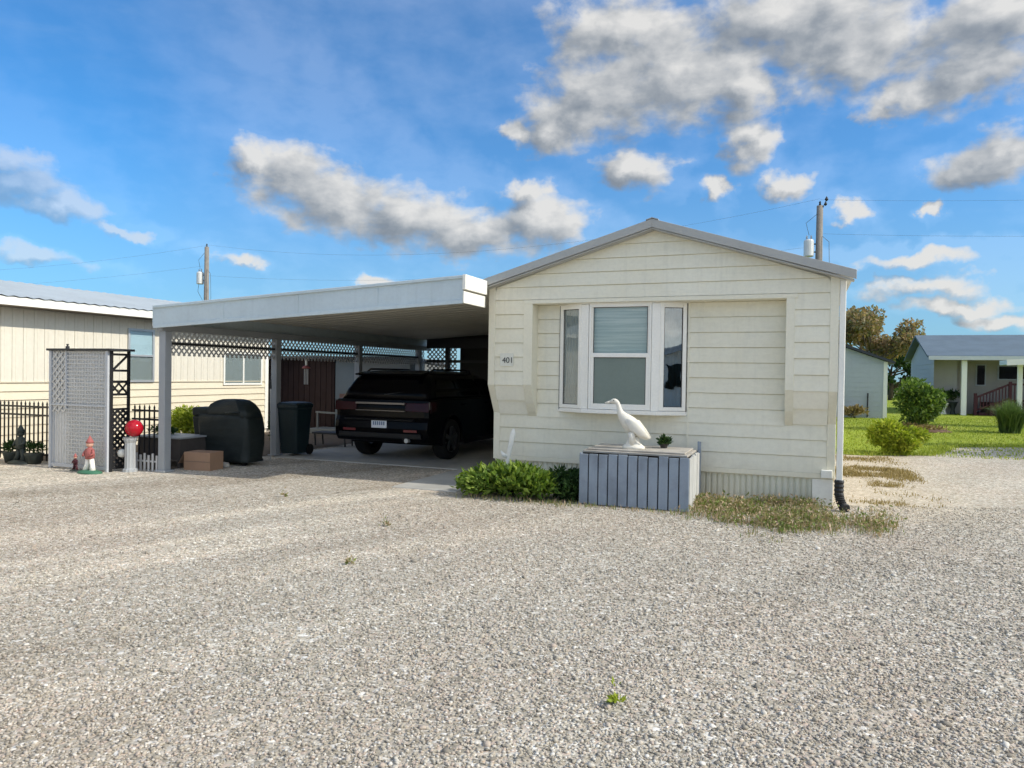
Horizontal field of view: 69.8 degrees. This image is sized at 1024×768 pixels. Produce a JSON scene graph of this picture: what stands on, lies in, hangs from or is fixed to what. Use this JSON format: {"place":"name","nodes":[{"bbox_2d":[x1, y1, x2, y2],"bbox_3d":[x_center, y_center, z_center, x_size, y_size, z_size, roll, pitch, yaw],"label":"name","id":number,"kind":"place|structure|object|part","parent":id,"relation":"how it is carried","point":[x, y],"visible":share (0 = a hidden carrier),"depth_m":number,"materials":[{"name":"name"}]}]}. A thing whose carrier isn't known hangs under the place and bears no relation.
{"place":"outdoors","nodes":[
{"label":"outdoors","id":0,"kind":"place"},
{"bbox_2d":[43,432,353,469],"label":"garden soil","id":1,"kind":"structure","parent":0,"point":[331,440],"depth_m":16.25,"materials":[{"name":"brown soil"}]},
{"bbox_2d":[132,404,158,467],"bbox_3d":[-5.786,0.826,11.733,0.750,1.010,0.028,1,1,22],"label":"iron fence","id":2,"kind":"object","parent":1,"relation":"on","point":[144,410],"visible":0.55,"depth_m":11.73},
{"bbox_2d":[136,424,206,466],"bbox_3d":[-5.738,1.010,12.436,0.990,0.685,0.660,1,1,22],"label":"raised planter","id":3,"kind":"object","parent":1,"relation":"on","point":[181,443],"visible":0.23,"depth_m":12.21,"materials":[{"name":"grey plastic"}]},
{"bbox_2d":[171,404,199,433],"bbox_3d":[-6.593,0.861,15.086,1.033,0.903,1.099,1,1,-8],"label":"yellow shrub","id":4,"kind":"object","parent":1,"relation":"on","point":[182,418],"visible":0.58,"depth_m":14.80,"materials":[{"name":"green plant"}]},
{"bbox_2d":[275,438,495,491],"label":"carport slab","id":5,"kind":"structure","parent":0,"point":[469,455],"depth_m":13.58,"materials":[{"name":"concrete"}]},
{"bbox_2d":[277,401,312,453],"bbox_3d":[-4.105,0.838,13.935,0.490,1.000,0.581,1,1,22],"label":"wheelie bin","id":6,"kind":"object","parent":5,"relation":"on","point":[294,417],"visible":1,"depth_m":13.73,"materials":[{"name":"plastic"}]},
{"bbox_2d":[312,431,352,446],"bbox_3d":[-3.810,1.175,15.734,0.900,0.291,0.350,1,1,22],"label":"garden bench","id":7,"kind":"object","parent":5,"relation":"on","point":[325,432],"visible":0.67,"depth_m":15.71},
{"bbox_2d":[335,368,493,458],"bbox_3d":[-1.456,0.531,15.207,2.280,1.664,4.908,1,1,22],"label":"parked car","id":8,"kind":"object","parent":5,"relation":"on","point":[443,413],"visible":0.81,"depth_m":13.24,"materials":[{"name":"paint"}]},
{"bbox_3d":[-2.244,0.056,13.189,1.360,0.300,0.151,1,1,22],"label":"rear window","id":9,"kind":"part","parent":8,"relation":"part of","materials":[{"name":"black glass"}]},
{"bbox_3d":[-1.234,0.070,13.445,0.106,0.315,0.860,1,1,22],"label":"side window","id":10,"kind":"part","parent":8,"relation":"part of","materials":[{"name":"black glass"}]},
{"bbox_3d":[-0.885,0.064,14.329,0.106,0.315,1.000,1,1,22],"label":"side window","id":11,"kind":"part","parent":8,"relation":"part of","materials":[{"name":"black glass"}]},
{"bbox_3d":[-0.539,0.058,15.203,0.106,0.315,0.960,1,1,22],"label":"side window","id":12,"kind":"part","parent":8,"relation":"part of","materials":[{"name":"black glass"}]},
{"bbox_2d":[0,428,1023,767],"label":"gravel lot","id":13,"kind":"structure","parent":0,"point":[974,482],"depth_m":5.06,"materials":[{"name":"grey gravel"}]},
{"bbox_2d":[0,439,20,462],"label":"planter pot","id":14,"kind":"object","parent":13,"relation":"on","point":[8,453],"visible":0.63,"depth_m":12.20,"materials":[{"name":"grey ceramic"}]},
{"bbox_2d":[7,424,27,464],"bbox_3d":[-8.139,0.990,12.169,0.515,0.660,0.317,1,1,22],"label":"garden statue","id":15,"kind":"object","parent":13,"relation":"on","point":[19,443],"visible":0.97,"depth_m":12.12,"materials":[{"name":"grey stone"}]},
{"bbox_2d":[0,399,48,461],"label":"iron fence","id":16,"kind":"object","parent":13,"relation":"on","point":[29,414],"visible":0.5,"depth_m":12.45,"materials":[{"name":"black metal"}]},
{"bbox_2d":[24,440,46,464],"bbox_3d":[-7.886,1.117,12.140,0.399,0.413,0.304,1,1,4],"label":"planter pot","id":17,"kind":"object","parent":13,"relation":"on","point":[34,456],"visible":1,"depth_m":12.08,"materials":[{"name":"grey ceramic"}]},
{"bbox_2d":[69,453,79,470],"bbox_3d":[-6.772,1.210,11.394,0.218,0.280,0.134,1,1,22],"label":"garden statue","id":18,"kind":"object","parent":13,"relation":"on","point":[75,463],"visible":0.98,"depth_m":11.37,"materials":[{"name":"red ceramic"}]},
{"bbox_2d":[77,436,102,474],"bbox_3d":[-6.418,1.069,11.167,0.452,0.580,0.278,1,1,22],"label":"garden statue","id":19,"kind":"object","parent":13,"relation":"on","point":[88,453],"visible":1,"depth_m":11.12,"materials":[{"name":"red ceramic"}]},
{"bbox_2d":[46,344,134,471],"bbox_3d":[-6.697,0.355,11.670,1.445,1.985,0.440,1,1,22],"label":"trellis screen","id":20,"kind":"object","parent":13,"relation":"on","point":[82,387],"visible":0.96,"depth_m":11.51,"materials":[{"name":"grey"}]},
{"bbox_2d":[122,420,143,471],"bbox_3d":[-5.876,0.958,11.382,0.318,0.812,0.264,1,1,22],"label":"gazing ball","id":21,"kind":"object","parent":13,"relation":"on","point":[134,429],"visible":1,"depth_m":11.33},
{"bbox_2d":[0,280,268,457],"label":"neighbour home","id":22,"kind":"object","parent":13,"relation":"on","point":[36,321],"visible":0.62,"depth_m":14.94,"materials":[{"name":"beige metal"}]},
{"bbox_2d":[127,328,154,381],"bbox_3d":[-7.828,-0.599,15.508,0.034,1.120,0.660,1,1,22],"label":"window","id":23,"kind":"structure","parent":22,"relation":"in","point":[142,364],"depth_m":15.54,"materials":[{"name":"clear glass"}]},
{"bbox_2d":[223,351,262,384],"bbox_3d":[-6.710,-0.389,18.348,0.034,0.820,1.360,1,1,22],"label":"window","id":24,"kind":"structure","parent":22,"relation":"in","point":[234,369],"depth_m":18.33,"materials":[{"name":"white glass"}]},
{"bbox_2d":[136,452,157,470],"bbox_3d":[-5.765,1.224,11.550,0.600,0.280,0.030,1,1,22],"label":"garden edging","id":25,"kind":"object","parent":13,"relation":"on","point":[144,460],"visible":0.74,"depth_m":11.54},
{"bbox_2d":[178,450,222,470],"bbox_3d":[-5.009,1.227,11.819,0.594,0.290,0.343,1,1,15],"label":"cardboard box","id":26,"kind":"object","parent":13,"relation":"on","point":[205,460],"visible":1,"depth_m":11.66,"materials":[{"name":"brown cardboard"}]},
{"bbox_2d":[223,462,229,467],"bbox_3d":[-4.734,1.327,12.095,0.204,0.090,0.153,1,1,22],"label":"stone lump","id":27,"kind":"object","parent":13,"relation":"on","point":[226,464],"visible":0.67,"depth_m":12.04,"materials":[{"name":"grey stone"}]},
{"bbox_2d":[193,399,264,465],"bbox_3d":[-4.894,0.808,12.638,1.264,1.110,0.556,1,1,22],"label":"covered grill","id":28,"kind":"object","parent":13,"relation":"on","point":[233,430],"visible":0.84,"depth_m":12.36,"materials":[{"name":"fabric"}]},
{"bbox_2d":[269,379,271,460],"bbox_3d":[-4.299,0.640,13.084,0.031,1.454,0.123,0,1,-35],"label":"tool handle","id":29,"kind":"object","parent":13,"relation":"on","point":[270,417],"visible":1,"depth_m":13.07,"materials":[{"name":"wood"}]},
{"bbox_2d":[152,274,488,472],"bbox_3d":[-1.517,-0.070,14.478,5.120,2.920,8.974,1,1,22],"label":"carport","id":30,"kind":"object","parent":13,"relation":"on","point":[418,316],"visible":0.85,"depth_m":12.60,"materials":[{"name":"white paint"}]},
{"bbox_2d":[302,353,309,383],"bbox_3d":[-4.098,-0.316,14.628,0.170,0.650,0.170,1,1,22],"label":"wind chime","id":31,"kind":"object","parent":30,"relation":"hanging from","point":[305,366],"visible":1,"depth_m":14.61,"materials":[{"name":"metal"}]},
{"bbox_2d":[345,550,355,564],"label":"weed tuft","id":32,"kind":"object","parent":13,"relation":"on","point":[347,559],"visible":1,"depth_m":6.09,"materials":[{"name":"green plant"}]},
{"bbox_2d":[268,335,488,432],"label":"storage shed","id":33,"kind":"structure","parent":13,"relation":"on","point":[326,386],"depth_m":19.67,"materials":[{"name":"brown wood"}]},
{"bbox_2d":[335,360,354,423],"bbox_3d":[-4.396,0.307,19.513,0.700,1.910,0.060,1,1,22],"label":"door","id":34,"kind":"structure","parent":33,"relation":"in","point":[344,378],"depth_m":19.53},
{"bbox_2d":[380,513,390,525],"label":"weed tuft","id":35,"kind":"object","parent":13,"relation":"on","point":[387,523],"visible":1,"depth_m":7.61,"materials":[{"name":"green plant"}]},
{"bbox_2d":[449,458,560,499],"bbox_3d":[-0.007,1.251,9.643,1.534,0.564,1.036,1,1,22],"label":"leafy bush","id":36,"kind":"object","parent":13,"relation":"on","point":[499,476],"visible":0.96,"depth_m":9.41,"materials":[{"name":"green plant"}]},
{"bbox_2d":[501,429,515,464],"bbox_3d":[-0.059,1.045,10.349,0.221,0.842,0.041,1,1,18],"label":"garden ornament","id":37,"kind":"object","parent":13,"relation":"on","point":[510,445],"visible":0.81,"depth_m":10.32,"materials":[{"name":"white paint"}]},
{"bbox_2d":[549,464,578,500],"bbox_3d":[0.736,1.274,9.509,0.670,0.500,0.932,1,1,22],"label":"leafy bush","id":38,"kind":"object","parent":13,"relation":"on","point":[568,481],"visible":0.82,"depth_m":9.29,"materials":[{"name":"green plant"}]},
{"bbox_2d":[456,493,687,514],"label":"stray weeds","id":39,"kind":"object","parent":13,"relation":"on","point":[560,502],"visible":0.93,"depth_m":9.12,"materials":[{"name":"green plant"}]},
{"bbox_2d":[605,677,626,702],"bbox_3d":[0.505,1.484,3.560,0.105,0.148,0.083,1,1,5],"label":"weed tuft","id":40,"kind":"object","parent":13,"relation":"on","point":[613,698],"visible":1,"depth_m":3.55,"materials":[{"name":"green plant"}]},
{"bbox_2d":[579,442,700,511],"bbox_3d":[1.633,1.120,9.306,1.362,0.770,0.945,1,1,22],"label":"planter box","id":41,"kind":"object","parent":13,"relation":"on","point":[658,478],"visible":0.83,"depth_m":8.90,"materials":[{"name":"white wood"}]},
{"bbox_2d":[605,399,650,449],"bbox_3d":[1.456,0.500,9.267,0.592,0.625,0.228,1,1,22],"label":"goose statue","id":42,"kind":"object","parent":41,"relation":"on","point":[635,428],"visible":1,"depth_m":9.18,"materials":[{"name":"ceramic"}]},
{"bbox_2d":[656,433,672,447],"bbox_3d":[1.950,0.718,9.391,0.226,0.201,0.256,1,1,-1],"label":"potted plant","id":43,"kind":"object","parent":41,"relation":"on","point":[663,441],"visible":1,"depth_m":9.35,"materials":[{"name":"green plant"}]},
{"bbox_2d":[483,217,856,511],"bbox_3d":[5.252,-0.390,18.325,4.860,3.678,18.850,1,1,22],"label":"mobile home","id":44,"kind":"object","parent":13,"relation":"on","point":[723,350],"visible":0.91,"depth_m":9.73,"materials":[{"name":"beige plastic"}]},
{"bbox_2d":[557,301,688,415],"bbox_3d":[1.473,-0.349,10.041,1.843,1.513,0.244,1,1,22],"label":"window","id":45,"kind":"structure","parent":44,"relation":"in","point":[634,354],"depth_m":9.96,"materials":[{"name":"white plastic"}]},
{"bbox_2d":[671,490,907,542],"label":"weeds","id":46,"kind":"object","parent":13,"relation":"on","point":[781,514],"visible":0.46,"depth_m":8.16,"materials":[{"name":"plant"}]},
{"bbox_2d":[0,0,1023,381],"label":"sky","id":47,"kind":"structure","parent":0,"point":[369,135],"materials":[{"name":"blue"}]},
{"bbox_2d":[833,454,950,507],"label":"dry grass","id":48,"kind":"structure","parent":0,"point":[889,472],"depth_m":12.19,"materials":[{"name":"beige plant"}]},
{"bbox_2d":[835,398,1023,459],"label":"lawn","id":49,"kind":"structure","parent":0,"point":[891,410],"depth_m":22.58,"materials":[{"name":"green plant"}]},
{"bbox_2d":[803,196,829,262],"bbox_3d":[15.251,-4.015,36.926,1.209,10.740,0.471,1,1,10],"label":"utility pole","id":50,"kind":"object","parent":49,"relation":"on","point":[809,244],"visible":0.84,"depth_m":36.74,"materials":[{"name":"brown wood"}]},
{"bbox_2d":[867,200,1003,200],"bbox_3d":[36.152,-8.782,30.277,43.444,1.331,0.009,1,1,18],"label":"power line","id":51,"kind":"object","parent":50,"relation":"attached to","point":[982,200],"visible":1,"depth_m":34.67,"materials":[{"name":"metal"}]},
{"bbox_2d":[844,404,868,417],"bbox_3d":[14.163,1.111,30.404,1.176,0.640,0.774,1,1,22],"label":"brown bush","id":52,"kind":"object","parent":49,"relation":"on","point":[855,410],"visible":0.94,"depth_m":30.29,"materials":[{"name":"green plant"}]},
{"bbox_2d":[836,343,894,418],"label":"garden shed","id":53,"kind":"structure","parent":49,"relation":"on","point":[866,378],"depth_m":30.70,"materials":[{"name":"white"}]},
{"bbox_2d":[845,304,925,361],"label":"autumn tree","id":54,"kind":"object","parent":49,"relation":"on","point":[864,327],"visible":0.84,"depth_m":53.08,"materials":[{"name":"brown plant"}]},
{"bbox_2d":[871,336,910,399],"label":"green tree","id":55,"kind":"object","parent":49,"relation":"on","point":[900,362],"visible":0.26,"depth_m":58.43,"materials":[{"name":"green plant"}]},
{"bbox_2d":[887,379,899,395],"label":"hedge","id":56,"kind":"object","parent":49,"relation":"on","point":[895,382],"visible":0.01,"depth_m":63.43,"materials":[{"name":"green plant"}]},
{"bbox_2d":[865,418,931,455],"bbox_3d":[8.278,1.151,15.785,1.298,0.896,1.022,2,1,41],"label":"shrub","id":57,"kind":"object","parent":49,"relation":"on","point":[890,434],"visible":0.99,"depth_m":15.62,"materials":[{"name":"green plant"}]},
{"bbox_2d":[891,376,951,432],"bbox_3d":[12.852,0.639,23.313,1.875,1.817,1.731,1,1,-14],"label":"round shrub","id":58,"kind":"object","parent":49,"relation":"on","point":[919,399],"visible":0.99,"depth_m":22.96,"materials":[{"name":"green plant"}]},
{"bbox_2d":[903,421,948,430],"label":"bed plants","id":59,"kind":"object","parent":49,"relation":"on","point":[927,426],"visible":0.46,"depth_m":22.90,"materials":[{"name":"brown plant"}]},
{"bbox_2d":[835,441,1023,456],"bbox_3d":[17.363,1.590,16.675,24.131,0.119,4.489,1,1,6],"label":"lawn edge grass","id":60,"kind":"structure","parent":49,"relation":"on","point":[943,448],"depth_m":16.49,"materials":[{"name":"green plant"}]},
{"bbox_2d":[941,389,949,413],"bbox_3d":[20.743,0.841,35.348,0.670,1.237,0.584,1,1,22],"label":"porch pot","id":61,"kind":"object","parent":49,"relation":"on","point":[944,410],"visible":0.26,"depth_m":35.23,"materials":[{"name":"white paint"}]},
{"bbox_2d":[946,388,959,413],"bbox_3d":[21.197,0.818,35.358,0.772,1.298,0.685,1,1,-1],"label":"porch pot","id":62,"kind":"object","parent":49,"relation":"on","point":[952,405],"visible":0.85,"depth_m":35.20,"materials":[{"name":"green plant"}]},
{"bbox_2d":[999,359,1023,406],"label":"canopy","id":63,"kind":"object","parent":49,"relation":"on","point":[1019,363],"visible":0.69,"depth_m":25.77,"materials":[{"name":"white paint"}]},
{"bbox_2d":[904,335,1023,415],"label":"grey house","id":64,"kind":"structure","parent":0,"point":[974,373],"depth_m":35.77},
{"bbox_2d":[975,364,985,385],"bbox_3d":[22.996,-0.440,36.032,0.440,1.070,0.068,1,1,22],"label":"window","id":65,"kind":"structure","parent":64,"relation":"in","point":[980,375],"depth_m":36.01,"materials":[{"name":"grey glass"}]},
{"bbox_2d":[997,365,1023,379],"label":"window","id":66,"kind":"structure","parent":64,"relation":"in","point":[1004,372],"depth_m":35.60,"materials":[{"name":"grey glass"}]},
{"bbox_2d":[986,397,1023,433],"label":"ornamental grass","id":67,"kind":"object","parent":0,"point":[1010,417],"depth_m":22.70,"materials":[{"name":"green plant"}]},
{"label":"ground","id":68,"kind":"structure","parent":0,"visible":0},
{"bbox_2d":[196,244,210,300],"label":"utility pole","id":69,"kind":"object","parent":68,"relation":"on","point":[202,277],"visible":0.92,"depth_m":51.28,"materials":[{"name":"brown wood"}]},
{"bbox_2d":[212,199,816,254],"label":"power line","id":70,"kind":"object","parent":69,"relation":"attached to","point":[523,247],"visible":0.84,"depth_m":42.95,"materials":[{"name":"metal"}]}
]}

